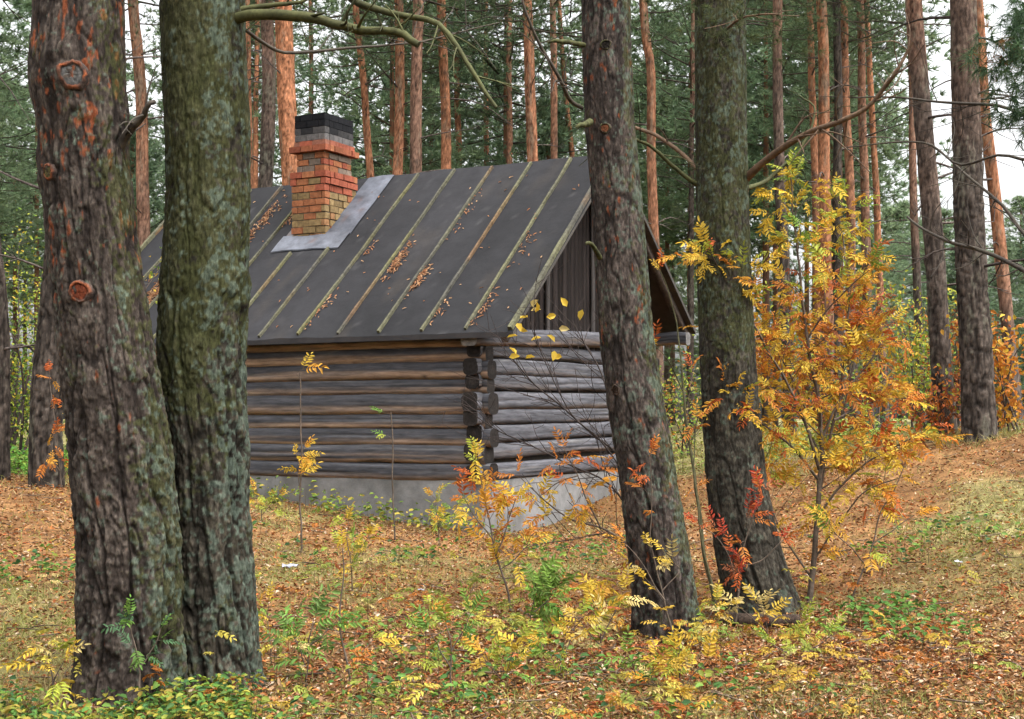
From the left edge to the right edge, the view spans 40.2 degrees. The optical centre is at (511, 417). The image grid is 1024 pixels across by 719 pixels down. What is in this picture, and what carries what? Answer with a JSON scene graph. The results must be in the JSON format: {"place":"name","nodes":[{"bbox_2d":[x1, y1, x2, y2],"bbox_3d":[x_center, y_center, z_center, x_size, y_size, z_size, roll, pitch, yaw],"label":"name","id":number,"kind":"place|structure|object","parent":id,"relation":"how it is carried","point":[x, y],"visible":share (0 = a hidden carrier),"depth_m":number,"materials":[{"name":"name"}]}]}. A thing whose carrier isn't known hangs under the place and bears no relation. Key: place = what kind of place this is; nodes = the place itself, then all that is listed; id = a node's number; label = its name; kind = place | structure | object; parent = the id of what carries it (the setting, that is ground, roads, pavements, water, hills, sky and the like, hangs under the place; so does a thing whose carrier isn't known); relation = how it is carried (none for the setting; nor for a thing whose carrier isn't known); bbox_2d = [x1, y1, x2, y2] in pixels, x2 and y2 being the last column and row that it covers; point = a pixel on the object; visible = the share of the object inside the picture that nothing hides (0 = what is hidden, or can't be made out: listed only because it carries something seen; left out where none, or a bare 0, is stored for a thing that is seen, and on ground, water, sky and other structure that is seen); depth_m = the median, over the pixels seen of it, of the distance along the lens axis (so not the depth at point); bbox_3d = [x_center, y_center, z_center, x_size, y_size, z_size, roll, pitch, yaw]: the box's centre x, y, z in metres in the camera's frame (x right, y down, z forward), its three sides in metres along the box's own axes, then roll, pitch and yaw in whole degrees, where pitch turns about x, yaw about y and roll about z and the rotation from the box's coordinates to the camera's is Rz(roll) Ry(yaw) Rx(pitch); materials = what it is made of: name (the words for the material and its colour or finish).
{"place":"outdoors","nodes":[
{"label":"outdoors","id":0,"kind":"place"},
{"bbox_2d":[0,419,1023,718],"bbox_3d":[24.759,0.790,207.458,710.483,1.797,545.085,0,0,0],"label":"ground","id":1,"kind":"structure","parent":0,"point":[908,493],"depth_m":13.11,"materials":[{"name":"brown plant"}]},
{"bbox_2d":[0,0,38,479],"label":"pine tree","id":2,"kind":"object","parent":1,"relation":"on","point":[6,347],"visible":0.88,"depth_m":17.42,"materials":[{"name":"brown plant"}]},
{"bbox_2d":[2,207,64,471],"bbox_3d":[-7.698,-1.480,21.254,3.631,4.868,3.372,0,0,0],"label":"shrub","id":3,"kind":"object","parent":1,"relation":"on","point":[14,431],"visible":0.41,"depth_m":21.42,"materials":[{"name":"green plant"}]},
{"bbox_2d":[10,300,66,449],"bbox_3d":[-9.070,-0.725,25.965,3.120,3.461,4.075,0,0,38],"label":"shrub","id":4,"kind":"object","parent":1,"relation":"on","point":[25,428],"visible":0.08,"depth_m":25.56,"materials":[{"name":"green plant"}]},
{"bbox_2d":[0,634,89,709],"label":"rowan sapling","id":5,"kind":"object","parent":1,"relation":"on","point":[57,688],"visible":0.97,"depth_m":7.11,"materials":[{"name":"yellow plant"}]},
{"bbox_2d":[35,361,68,486],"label":"rowan sapling","id":6,"kind":"object","parent":1,"relation":"on","point":[47,368],"visible":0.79,"depth_m":15.88,"materials":[{"name":"orange plant"}]},
{"bbox_2d":[0,0,159,487],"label":"pine tree","id":7,"kind":"object","parent":1,"relation":"on","point":[41,422],"visible":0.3,"depth_m":16.82,"materials":[{"name":"brown plant"}]},
{"bbox_2d":[7,0,163,245],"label":"pine tree","id":8,"kind":"object","parent":1,"relation":"on","point":[142,190],"visible":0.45,"depth_m":32.90,"materials":[{"name":"brown plant"}]},
{"bbox_2d":[27,0,189,714],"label":"pine tree","id":9,"kind":"object","parent":1,"relation":"on","point":[124,506],"visible":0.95,"depth_m":7.29,"materials":[{"name":"brown plant"}]},
{"bbox_2d":[143,247,161,304],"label":"shrub","id":10,"kind":"object","parent":1,"relation":"on","point":[151,273],"visible":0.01,"depth_m":22.20,"materials":[{"name":"yellow plant"}]},
{"bbox_2d":[151,0,331,187],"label":"pine tree","id":11,"kind":"object","parent":1,"relation":"on","point":[255,97],"visible":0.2,"depth_m":47.93,"materials":[{"name":"brown plant"}]},
{"bbox_2d":[145,0,338,188],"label":"pine tree","id":12,"kind":"object","parent":1,"relation":"on","point":[249,40],"visible":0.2,"depth_m":37.92,"materials":[{"name":"brown plant"}]},
{"bbox_2d":[249,477,287,520],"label":"rowan sapling","id":13,"kind":"object","parent":1,"relation":"on","point":[281,491],"visible":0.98,"depth_m":15.99,"materials":[{"name":"yellow plant"}]},
{"bbox_2d":[256,581,287,663],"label":"rowan sapling","id":14,"kind":"object","parent":1,"relation":"on","point":[260,615],"visible":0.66,"depth_m":8.59,"materials":[{"name":"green plant"}]},
{"bbox_2d":[282,563,297,567],"bbox_3d":[-2.028,1.347,12.793,0.155,0.048,0.081,0,0,-14],"label":"paper scrap","id":15,"kind":"object","parent":1,"relation":"on","point":[288,565],"visible":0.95,"depth_m":12.77,"materials":[{"name":"white paper"}]},
{"bbox_2d":[277,352,328,553],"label":"rowan sapling","id":16,"kind":"object","parent":1,"relation":"on","point":[305,462],"visible":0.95,"depth_m":13.95,"materials":[{"name":"yellow plant"}]},
{"bbox_2d":[246,0,379,185],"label":"pine tree","id":17,"kind":"object","parent":1,"relation":"on","point":[286,92],"visible":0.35,"depth_m":28.34,"materials":[{"name":"brown plant"}]},
{"bbox_2d":[259,583,368,686],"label":"rowan sapling","id":18,"kind":"object","parent":1,"relation":"on","point":[321,607],"visible":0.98,"depth_m":8.01,"materials":[{"name":"green plant"}]},
{"bbox_2d":[251,0,380,116],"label":"pine tree","id":19,"kind":"object","parent":1,"relation":"on","point":[310,105],"visible":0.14,"depth_m":54.92,"materials":[{"name":"green plant"}]},
{"bbox_2d":[248,0,407,187],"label":"pine tree","id":20,"kind":"object","parent":1,"relation":"on","point":[267,145],"visible":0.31,"depth_m":29.89,"materials":[{"name":"brown plant"}]},
{"bbox_2d":[156,0,526,693],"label":"pine tree","id":21,"kind":"object","parent":1,"relation":"on","point":[202,314],"visible":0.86,"depth_m":7.64,"materials":[{"name":"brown plant"}]},
{"bbox_2d":[327,501,387,589],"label":"rowan sapling","id":22,"kind":"object","parent":1,"relation":"on","point":[359,543],"visible":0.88,"depth_m":11.49,"materials":[{"name":"yellow plant"}]},
{"bbox_2d":[330,526,402,680],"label":"rowan sapling","id":23,"kind":"object","parent":1,"relation":"on","point":[392,640],"visible":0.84,"depth_m":8.00,"materials":[{"name":"yellow plant"}]},
{"bbox_2d":[369,406,395,539],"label":"rowan sapling","id":24,"kind":"object","parent":1,"relation":"on","point":[378,410],"visible":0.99,"depth_m":14.99,"materials":[{"name":"green plant"}]},
{"bbox_2d":[295,0,492,178],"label":"pine tree","id":25,"kind":"object","parent":1,"relation":"on","point":[369,157],"visible":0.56,"depth_m":35.94,"materials":[{"name":"green plant"}]},
{"bbox_2d":[326,0,469,174],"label":"pine tree","id":26,"kind":"object","parent":1,"relation":"on","point":[399,82],"visible":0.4,"depth_m":32.92,"materials":[{"name":"brown plant"}]},
{"bbox_2d":[140,112,695,534],"bbox_3d":[-2.074,-1.390,22.824,8.270,6.781,6.512,0,0,28],"label":"log cabin","id":27,"kind":"object","parent":1,"relation":"on","point":[367,339],"visible":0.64,"depth_m":20.19,"materials":[{"name":"grey wood"}]},
{"bbox_2d":[147,175,578,328],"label":"roof needle litter","id":28,"kind":"object","parent":27,"relation":"on","point":[265,216],"visible":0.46,"depth_m":20.43,"materials":[{"name":"brown plant"}]},
{"bbox_2d":[389,594,450,673],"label":"rowan sapling","id":29,"kind":"object","parent":1,"relation":"on","point":[434,625],"visible":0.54,"depth_m":8.36,"materials":[{"name":"yellow plant"}]},
{"bbox_2d":[423,483,471,545],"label":"rowan sapling","id":30,"kind":"object","parent":1,"relation":"on","point":[439,509],"visible":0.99,"depth_m":15.00,"materials":[{"name":"yellow plant"}]},
{"bbox_2d":[410,581,489,699],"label":"rowan sapling","id":31,"kind":"object","parent":1,"relation":"on","point":[439,610],"visible":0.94,"depth_m":7.69,"materials":[{"name":"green plant"}]},
{"bbox_2d":[364,0,543,168],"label":"pine tree","id":32,"kind":"object","parent":1,"relation":"on","point":[443,53],"visible":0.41,"depth_m":33.92,"materials":[{"name":"brown plant"}]},
{"bbox_2d":[369,0,548,165],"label":"pine tree","id":33,"kind":"object","parent":1,"relation":"on","point":[458,123],"visible":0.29,"depth_m":45.92,"materials":[{"name":"plant"}]},
{"bbox_2d":[373,0,563,173],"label":"pine tree","id":34,"kind":"object","parent":1,"relation":"on","point":[415,144],"visible":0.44,"depth_m":30.93,"materials":[{"name":"brown plant"}]},
{"bbox_2d":[387,0,566,163],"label":"pine tree","id":35,"kind":"object","parent":1,"relation":"on","point":[487,131],"visible":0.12,"depth_m":49.92,"materials":[{"name":"green plant"}]},
{"bbox_2d":[454,618,540,693],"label":"rowan sapling","id":36,"kind":"object","parent":1,"relation":"on","point":[496,638],"visible":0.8,"depth_m":8.00,"materials":[{"name":"yellow plant"}]},
{"bbox_2d":[449,436,554,610],"bbox_3d":[-0.074,0.797,10.483,0.802,1.328,0.698,0,0,0],"label":"rowan sapling","id":37,"kind":"object","parent":1,"relation":"on","point":[501,499],"visible":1,"depth_m":10.59,"materials":[{"name":"yellow plant"}]},
{"bbox_2d":[0,0,1023,428],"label":"pine wood","id":38,"kind":"object","parent":1,"relation":"on","point":[14,194],"visible":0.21,"depth_m":48.54,"materials":[{"name":"plant"}]},
{"bbox_2d":[0,411,1023,718],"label":"undergrowth","id":39,"kind":"object","parent":1,"relation":"on","point":[218,689],"visible":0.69,"depth_m":8.12,"materials":[{"name":"yellow plant"}]},
{"bbox_2d":[101,594,185,689],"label":"rowan sapling","id":40,"kind":"object","parent":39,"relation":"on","point":[129,619],"visible":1,"depth_m":7.03,"materials":[{"name":"green plant"}]},
{"bbox_2d":[425,0,650,163],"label":"pine tree","id":41,"kind":"object","parent":1,"relation":"on","point":[509,90],"visible":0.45,"depth_m":43.92,"materials":[{"name":"green plant"}]},
{"bbox_2d":[441,0,635,161],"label":"pine tree","id":42,"kind":"object","parent":1,"relation":"on","point":[531,118],"visible":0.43,"depth_m":31.87,"materials":[{"name":"brown plant"}]},
{"bbox_2d":[520,552,581,645],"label":"rowan sapling","id":43,"kind":"object","parent":1,"relation":"on","point":[545,579],"visible":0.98,"depth_m":9.14,"materials":[{"name":"green plant"}]},
{"bbox_2d":[447,0,655,160],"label":"pine tree","id":44,"kind":"object","parent":1,"relation":"on","point":[554,112],"visible":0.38,"depth_m":39.89,"materials":[{"name":"plant"}]},
{"bbox_2d":[434,259,673,566],"bbox_3d":[0.398,-0.006,12.896,2.183,2.846,1.467,0,0,0],"label":"bare shrub","id":45,"kind":"object","parent":1,"relation":"on","point":[554,355],"visible":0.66,"depth_m":12.90,"materials":[{"name":"brown plant"}]},
{"bbox_2d":[493,426,627,604],"bbox_3d":[0.505,0.834,11.774,1.378,1.534,0.737,0,0,0],"label":"rowan sapling","id":46,"kind":"object","parent":1,"relation":"on","point":[579,484],"visible":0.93,"depth_m":11.72,"materials":[{"name":"orange plant"}]},
{"bbox_2d":[525,598,610,676],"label":"rowan sapling","id":47,"kind":"object","parent":1,"relation":"on","point":[539,642],"visible":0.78,"depth_m":8.29,"materials":[{"name":"yellow plant"}]},
{"bbox_2d":[488,0,688,156],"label":"pine tree","id":48,"kind":"object","parent":1,"relation":"on","point":[567,116],"visible":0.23,"depth_m":45.93,"materials":[{"name":"green plant"}]},
{"bbox_2d":[494,0,703,643],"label":"pine tree","id":49,"kind":"object","parent":1,"relation":"on","point":[638,418],"visible":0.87,"depth_m":9.83,"materials":[{"name":"brown plant"}]},
{"bbox_2d":[539,563,658,648],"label":"rowan sapling","id":50,"kind":"object","parent":1,"relation":"on","point":[596,599],"visible":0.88,"depth_m":9.14,"materials":[{"name":"yellow plant"}]},
{"bbox_2d":[598,624,678,691],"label":"rowan sapling","id":51,"kind":"object","parent":1,"relation":"on","point":[662,650],"visible":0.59,"depth_m":7.99,"materials":[{"name":"yellow plant"}]},
{"bbox_2d":[532,0,746,404],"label":"pine tree","id":52,"kind":"object","parent":1,"relation":"on","point":[653,223],"visible":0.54,"depth_m":31.90,"materials":[{"name":"brown plant"}]},
{"bbox_2d":[602,434,679,631],"bbox_3d":[0.865,0.782,9.506,0.531,1.347,0.414,0,0,0],"label":"rowan sapling","id":53,"kind":"object","parent":1,"relation":"on","point":[665,562],"visible":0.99,"depth_m":9.49,"materials":[{"name":"plant"}]},
{"bbox_2d":[628,621,717,697],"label":"rowan sapling","id":54,"kind":"object","parent":1,"relation":"on","point":[691,657],"visible":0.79,"depth_m":7.80,"materials":[{"name":"yellow plant"}]},
{"bbox_2d":[659,334,702,456],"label":"shrub","id":55,"kind":"object","parent":1,"relation":"on","point":[671,410],"visible":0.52,"depth_m":27.09,"materials":[{"name":"yellow plant"}]},
{"bbox_2d":[649,247,717,612],"bbox_3d":[1.437,0.089,10.826,0.923,2.864,0.487,0,0,-25],"label":"rowan sapling","id":56,"kind":"object","parent":1,"relation":"on","point":[700,520],"visible":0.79,"depth_m":10.85,"materials":[{"name":"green plant"}]},
{"bbox_2d":[576,0,795,431],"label":"pine tree","id":57,"kind":"object","parent":1,"relation":"on","point":[690,186],"visible":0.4,"depth_m":44.93,"materials":[{"name":"plant"}]},
{"bbox_2d":[685,580,730,648],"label":"rowan sapling","id":58,"kind":"object","parent":1,"relation":"on","point":[719,594],"visible":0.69,"depth_m":9.59,"materials":[{"name":"yellow plant"}]},
{"bbox_2d":[684,465,803,621],"bbox_3d":[1.709,0.936,10.420,0.853,1.178,0.466,0,0,-26],"label":"rowan sapling","id":59,"kind":"object","parent":1,"relation":"on","point":[740,557],"visible":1,"depth_m":10.40,"materials":[{"name":"red plant"}]},
{"bbox_2d":[710,582,791,638],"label":"rowan sapling","id":60,"kind":"object","parent":1,"relation":"on","point":[760,600],"visible":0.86,"depth_m":9.86,"materials":[{"name":"yellow plant"}]},
{"bbox_2d":[579,0,923,613],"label":"pine tree","id":61,"kind":"object","parent":1,"relation":"on","point":[724,176],"visible":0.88,"depth_m":10.81,"materials":[{"name":"brown plant"}]},
{"bbox_2d":[719,611,800,628],"bbox_3d":[1.843,1.522,10.418,0.620,0.153,0.194,0,0,33],"label":"rotten log","id":62,"kind":"object","parent":1,"relation":"on","point":[746,618],"visible":0.48,"depth_m":10.33,"materials":[{"name":"wood"}]},
{"bbox_2d":[753,596,856,659],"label":"rowan sapling","id":63,"kind":"object","parent":1,"relation":"on","point":[799,632],"visible":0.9,"depth_m":8.95,"materials":[{"name":"yellow plant"}]},
{"bbox_2d":[692,0,927,437],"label":"pine tree","id":64,"kind":"object","parent":1,"relation":"on","point":[778,135],"visible":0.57,"depth_m":30.93,"materials":[{"name":"brown plant"}]},
{"bbox_2d":[746,0,875,433],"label":"pine tree","id":65,"kind":"object","parent":1,"relation":"on","point":[823,138],"visible":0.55,"depth_m":32.91,"materials":[{"name":"brown plant"}]},
{"bbox_2d":[653,146,971,604],"bbox_3d":[2.334,-0.315,11.328,2.512,3.762,1.680,0,0,0],"label":"rowan tree","id":66,"kind":"object","parent":1,"relation":"on","point":[842,463],"visible":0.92,"depth_m":11.28,"materials":[{"name":"orange plant"}]},
{"bbox_2d":[746,0,901,421],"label":"pine tree","id":67,"kind":"object","parent":1,"relation":"on","point":[812,90],"visible":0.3,"depth_m":37.91,"materials":[{"name":"brown plant"}]},
{"bbox_2d":[751,262,900,449],"bbox_3d":[5.269,-0.962,24.002,2.794,3.327,2.287,0,0,22],"label":"shrub","id":68,"kind":"object","parent":1,"relation":"on","point":[843,408],"visible":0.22,"depth_m":23.85,"materials":[{"name":"orange plant"}]},
{"bbox_2d":[757,0,932,422],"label":"pine tree","id":69,"kind":"object","parent":1,"relation":"on","point":[838,67],"visible":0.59,"depth_m":33.93,"materials":[{"name":"brown plant"}]},
{"bbox_2d":[752,0,949,429],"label":"pine tree","id":70,"kind":"object","parent":1,"relation":"on","point":[849,166],"visible":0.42,"depth_m":34.91,"materials":[{"name":"brown plant"}]},
{"bbox_2d":[772,0,946,429],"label":"pine tree","id":71,"kind":"object","parent":1,"relation":"on","point":[864,181],"visible":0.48,"depth_m":35.92,"materials":[{"name":"brown plant"}]},
{"bbox_2d":[821,268,923,429],"bbox_3d":[8.288,-1.428,30.388,2.967,3.718,2.264,0,0,-43],"label":"shrub","id":72,"kind":"object","parent":1,"relation":"on","point":[883,407],"visible":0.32,"depth_m":30.12,"materials":[{"name":"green plant"}]},
{"bbox_2d":[809,437,939,602],"bbox_3d":[2.843,0.900,10.922,1.134,1.505,0.476,0,0,-34],"label":"rowan sapling","id":73,"kind":"object","parent":1,"relation":"on","point":[876,556],"visible":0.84,"depth_m":10.86,"materials":[{"name":"yellow plant"}]},
{"bbox_2d":[856,657,907,662],"bbox_3d":[2.243,1.471,8.484,0.316,0.029,0.041,0,0,28],"label":"fallen stick","id":74,"kind":"object","parent":1,"relation":"on","point":[868,659],"visible":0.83,"depth_m":8.49,"materials":[{"name":"brown wood"}]},
{"bbox_2d":[793,0,985,428],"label":"pine tree","id":75,"kind":"object","parent":1,"relation":"on","point":[876,215],"visible":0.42,"depth_m":39.92,"materials":[{"name":"brown plant"}]},
{"bbox_2d":[843,273,958,429],"bbox_3d":[7.804,-1.200,26.808,2.245,3.185,2.503,0,0,-43],"label":"shrub","id":76,"kind":"object","parent":1,"relation":"on","point":[914,378],"visible":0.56,"depth_m":26.87,"materials":[{"name":"yellow plant"}]},
{"bbox_2d":[808,0,1023,287],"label":"pine tree","id":77,"kind":"object","parent":1,"relation":"on","point":[1014,56],"visible":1,"depth_m":8.89,"materials":[{"name":"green plant"}]},
{"bbox_2d":[885,356,960,440],"bbox_3d":[5.877,-0.182,19.398,1.400,1.380,1.334,0,0,0],"label":"shrub","id":78,"kind":"object","parent":1,"relation":"on","point":[937,408],"visible":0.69,"depth_m":19.36,"materials":[{"name":"orange plant"}]},
{"bbox_2d":[835,0,1023,442],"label":"pine tree","id":79,"kind":"object","parent":1,"relation":"on","point":[978,412],"visible":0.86,"depth_m":18.34,"materials":[{"name":"brown plant"}]},
{"bbox_2d":[884,12,992,424],"bbox_3d":[9.449,-9.596,33.711,7.679,20.280,6.431,0,0,-41],"label":"pine tree","id":80,"kind":"object","parent":1,"relation":"on","point":[915,253],"visible":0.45,"depth_m":33.93,"materials":[{"name":"brown plant"}]},
{"bbox_2d":[895,0,1018,434],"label":"pine tree","id":81,"kind":"object","parent":1,"relation":"on","point":[937,313],"visible":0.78,"depth_m":19.90,"materials":[{"name":"brown plant"}]},
{"bbox_2d":[908,297,1013,426],"bbox_3d":[7.621,-0.878,23.766,1.419,2.405,1.486,0,0,-41],"label":"shrub","id":82,"kind":"object","parent":1,"relation":"on","point":[953,327],"visible":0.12,"depth_m":23.83,"materials":[{"name":"orange plant"}]},
{"bbox_2d":[902,0,1023,421],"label":"pine tree","id":83,"kind":"object","parent":1,"relation":"on","point":[999,246],"visible":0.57,"depth_m":23.90,"materials":[{"name":"brown plant"}]},
{"bbox_2d":[940,310,1023,431],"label":"shrub","id":84,"kind":"object","parent":1,"relation":"on","point":[1001,373],"visible":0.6,"depth_m":18.95,"materials":[{"name":"orange plant"}]},
{"bbox_2d":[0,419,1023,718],"bbox_3d":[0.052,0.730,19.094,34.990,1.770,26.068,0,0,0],"label":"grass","id":85,"kind":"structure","parent":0,"point":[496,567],"depth_m":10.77,"materials":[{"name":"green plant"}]},
{"bbox_2d":[0,0,1023,418],"label":"sky","id":86,"kind":"structure","parent":0,"point":[1011,179],"materials":[{"name":"white"}]}
]}

